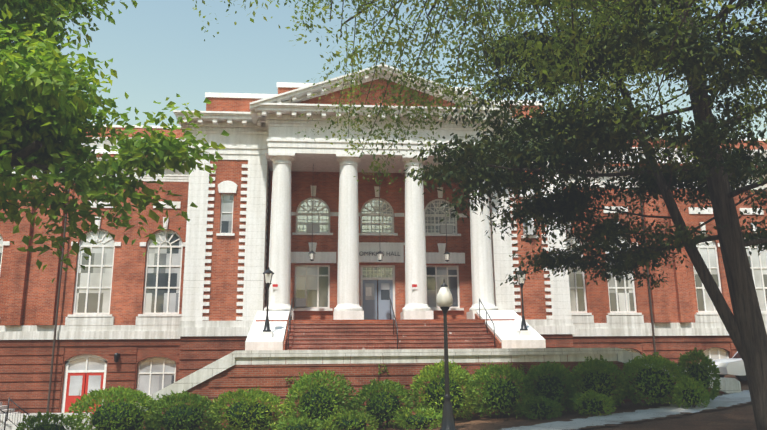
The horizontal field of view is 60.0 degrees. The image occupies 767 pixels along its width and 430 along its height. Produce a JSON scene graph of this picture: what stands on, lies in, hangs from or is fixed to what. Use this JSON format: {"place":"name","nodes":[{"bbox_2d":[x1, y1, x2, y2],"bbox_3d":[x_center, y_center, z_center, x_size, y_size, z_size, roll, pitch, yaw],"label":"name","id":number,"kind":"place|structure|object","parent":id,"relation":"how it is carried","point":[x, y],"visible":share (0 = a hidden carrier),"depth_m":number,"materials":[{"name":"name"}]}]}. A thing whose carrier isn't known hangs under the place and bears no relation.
{"place":"outdoors","nodes":[
{"label":"outdoors","id":0,"kind":"place"},
{"bbox_2d":[5,0,766,138],"label":"sky","id":1,"kind":"structure","parent":0,"point":[158,49],"materials":[{"name":"blue"}]},
{"bbox_2d":[323,375,756,429],"bbox_3d":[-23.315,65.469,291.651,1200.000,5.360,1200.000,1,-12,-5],"label":"ground","id":2,"kind":"structure","parent":0,"point":[736,417],"depth_m":20.74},
{"bbox_2d":[0,409,6,429],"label":"railing","id":3,"kind":"object","parent":2,"relation":"on","point":[5,418],"visible":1,"depth_m":30.14,"materials":[{"name":"metal"}]},
{"bbox_2d":[6,397,29,428],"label":"railing","id":4,"kind":"object","parent":2,"relation":"on","point":[9,400],"visible":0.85,"depth_m":29.32,"materials":[{"name":"metal"}]},
{"bbox_2d":[0,402,91,429],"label":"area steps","id":5,"kind":"structure","parent":2,"relation":"on","point":[10,425],"depth_m":30.55,"materials":[{"name":"concrete"}]},
{"bbox_2d":[16,411,83,429],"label":"shrub","id":6,"kind":"object","parent":2,"relation":"on","point":[44,424],"visible":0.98,"depth_m":20.29,"materials":[{"name":"green plant"}]},
{"bbox_2d":[0,124,189,413],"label":"wing","id":7,"kind":"structure","parent":2,"relation":"on","point":[110,315],"depth_m":34.33,"materials":[{"name":"red brick"}]},
{"bbox_2d":[65,386,162,429],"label":"shrub","id":8,"kind":"object","parent":2,"relation":"on","point":[119,414],"visible":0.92,"depth_m":21.44,"materials":[{"name":"green plant"}]},
{"bbox_2d":[0,0,229,282],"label":"tree","id":9,"kind":"object","parent":2,"relation":"on","point":[47,110],"visible":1,"depth_m":11.20,"materials":[{"name":"green plant"}]},
{"bbox_2d":[143,389,221,429],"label":"shrub","id":10,"kind":"object","parent":2,"relation":"on","point":[180,415],"visible":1,"depth_m":21.75,"materials":[{"name":"green plant"}]},
{"bbox_2d":[207,386,290,429],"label":"shrub","id":11,"kind":"object","parent":2,"relation":"on","point":[253,413],"visible":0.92,"depth_m":21.81,"materials":[{"name":"green plant"}]},
{"bbox_2d":[272,411,325,429],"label":"shrub","id":12,"kind":"object","parent":2,"relation":"on","point":[301,425],"visible":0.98,"depth_m":20.87,"materials":[{"name":"green plant"}]},
{"bbox_2d":[283,370,356,428],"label":"shrub","id":13,"kind":"object","parent":2,"relation":"on","point":[318,400],"visible":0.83,"depth_m":22.22,"materials":[{"name":"green plant"}]},
{"bbox_2d":[323,406,378,429],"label":"shrub","id":14,"kind":"object","parent":2,"relation":"on","point":[356,422],"visible":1,"depth_m":20.98,"materials":[{"name":"green plant"}]},
{"bbox_2d":[173,64,574,379],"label":"portico","id":15,"kind":"structure","parent":2,"relation":"on","point":[273,176],"depth_m":32.64,"materials":[{"name":"paint"}]},
{"bbox_2d":[309,201,314,260],"bbox_3d":[-3.545,-0.167,33.202,0.340,5.000,0.294,1,-12,-5],"label":"pendant","id":16,"kind":"object","parent":15,"relation":"hanging from","point":[311,255],"visible":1,"depth_m":32.71,"materials":[{"name":"glass"}]},
{"bbox_2d":[359,251,399,255],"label":"sign letters","id":17,"kind":"object","parent":15,"relation":"attached to","point":[376,253],"visible":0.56,"depth_m":34.41,"materials":[{"name":"grey metal"}]},
{"bbox_2d":[377,165,382,260],"bbox_3d":[-0.188,-0.134,33.494,0.340,5.000,0.294,1,-12,-5],"label":"pendant","id":18,"kind":"object","parent":15,"relation":"hanging from","point":[380,255],"visible":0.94,"depth_m":33.01,"materials":[{"name":"glass"}]},
{"bbox_2d":[444,194,449,261],"bbox_3d":[3.170,-0.101,33.786,0.340,5.000,0.294,1,-12,-5],"label":"pendant","id":19,"kind":"object","parent":15,"relation":"hanging from","point":[447,255],"visible":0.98,"depth_m":33.30,"materials":[{"name":"glass"}]},
{"bbox_2d":[351,378,414,428],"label":"shrub","id":20,"kind":"object","parent":2,"relation":"on","point":[383,404],"visible":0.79,"depth_m":22.06,"materials":[{"name":"green plant"}]},
{"bbox_2d":[91,298,740,429],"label":"terrace stairs","id":21,"kind":"structure","parent":2,"relation":"on","point":[358,352],"depth_m":24.79,"materials":[{"name":"brick"}]},
{"bbox_2d":[263,267,273,331],"bbox_3d":[-4.648,3.373,26.675,0.422,2.620,0.422,7,-14,-30],"label":"lamp post","id":22,"kind":"object","parent":21,"relation":"on","point":[268,273],"visible":1,"depth_m":26.71,"materials":[{"name":"metal"}]},
{"bbox_2d":[285,363,527,397],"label":"wall weeds","id":23,"kind":"object","parent":21,"relation":"on","point":[295,380],"depth_m":24.12,"materials":[{"name":"green plant"}]},
{"bbox_2d":[517,269,527,330],"bbox_3d":[5.762,3.476,27.582,0.422,2.620,0.422,-5,-13,20],"label":"lamp post","id":24,"kind":"object","parent":21,"relation":"on","point":[521,282],"visible":0.81,"depth_m":27.58,"materials":[{"name":"metal"}]},
{"bbox_2d":[391,404,442,429],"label":"shrub","id":25,"kind":"object","parent":2,"relation":"on","point":[418,418],"visible":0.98,"depth_m":21.17,"materials":[{"name":"green plant"}]},
{"bbox_2d":[409,359,478,419],"bbox_3d":[2.108,6.155,23.186,2.518,2.276,2.484,1,-12,-5],"label":"shrub","id":26,"kind":"object","parent":2,"relation":"on","point":[433,392],"visible":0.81,"depth_m":22.65,"materials":[{"name":"green plant"}]},
{"bbox_2d":[436,279,456,429],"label":"path lamp","id":27,"kind":"object","parent":2,"relation":"on","point":[444,300],"depth_m":19.42,"materials":[{"name":"metal"}]},
{"bbox_2d":[466,361,537,418],"bbox_3d":[4.122,6.088,23.105,2.494,1.996,2.416,1,-12,-5],"label":"shrub","id":28,"kind":"object","parent":2,"relation":"on","point":[498,393],"visible":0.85,"depth_m":22.62,"materials":[{"name":"green plant"}]},
{"bbox_2d":[519,393,563,419],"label":"shrub","id":29,"kind":"object","parent":2,"relation":"on","point":[539,408],"visible":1,"depth_m":21.65,"materials":[{"name":"green plant"}]},
{"bbox_2d":[522,361,577,411],"bbox_3d":[5.873,6.092,23.436,1.997,1.870,2.051,1,-12,-5],"label":"shrub","id":30,"kind":"object","parent":2,"relation":"on","point":[551,386],"visible":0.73,"depth_m":23.05,"materials":[{"name":"green plant"}]},
{"bbox_2d":[393,0,766,429],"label":"tree","id":31,"kind":"object","parent":2,"relation":"on","point":[716,177],"visible":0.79,"depth_m":17.27,"materials":[{"name":"green plant"}]},
{"bbox_2d":[192,0,766,192],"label":"tree foliage","id":32,"kind":"object","parent":31,"relation":"attached to","point":[589,5],"visible":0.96,"depth_m":12.05,"materials":[{"name":"green leaf"}]},
{"bbox_2d":[571,388,615,415],"bbox_3d":[6.973,6.233,22.090,1.430,0.968,1.366,-7,-14,26],"label":"shrub","id":33,"kind":"object","parent":2,"relation":"on","point":[593,403],"visible":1,"depth_m":21.85,"materials":[{"name":"green plant"}]},
{"bbox_2d":[565,355,628,406],"bbox_3d":[7.619,5.990,23.780,2.239,1.969,2.012,1,-12,-5],"label":"shrub","id":34,"kind":"object","parent":2,"relation":"on","point":[600,381],"visible":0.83,"depth_m":23.35,"materials":[{"name":"green plant"}]},
{"bbox_2d":[484,387,751,429],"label":"footpath","id":35,"kind":"structure","parent":2,"relation":"on","point":[723,400],"depth_m":21.15,"materials":[{"name":"concrete"}]},
{"bbox_2d":[619,351,690,406],"bbox_3d":[9.662,5.831,23.573,2.607,1.956,2.304,1,-12,-5],"label":"shrub","id":36,"kind":"object","parent":2,"relation":"on","point":[654,382],"visible":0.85,"depth_m":23.07,"materials":[{"name":"green plant"}]},
{"bbox_2d":[563,137,766,367],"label":"wing","id":37,"kind":"structure","parent":2,"relation":"on","point":[672,320],"depth_m":37.07,"materials":[{"name":"red brick"}]},
{"bbox_2d":[672,375,709,408],"bbox_3d":[10.365,5.984,22.474,1.275,1.178,1.224,1,-12,-5],"label":"shrub","id":38,"kind":"object","parent":2,"relation":"on","point":[691,396],"visible":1,"depth_m":22.22,"materials":[{"name":"green plant"}]},
{"bbox_2d":[676,347,720,402],"bbox_3d":[11.176,5.705,23.625,1.598,2.009,1.547,1,-12,-5],"label":"shrub","id":39,"kind":"object","parent":2,"relation":"on","point":[702,369],"visible":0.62,"depth_m":23.34,"materials":[{"name":"green plant"}]},
{"bbox_2d":[699,351,746,380],"bbox_3d":[15.863,6.273,28.194,4.555,1.392,1.760,2,-13,-13],"label":"parked car","id":40,"kind":"object","parent":2,"relation":"on","point":[734,365],"visible":0.4,"depth_m":26.98,"materials":[{"name":"white metal"}]}
]}

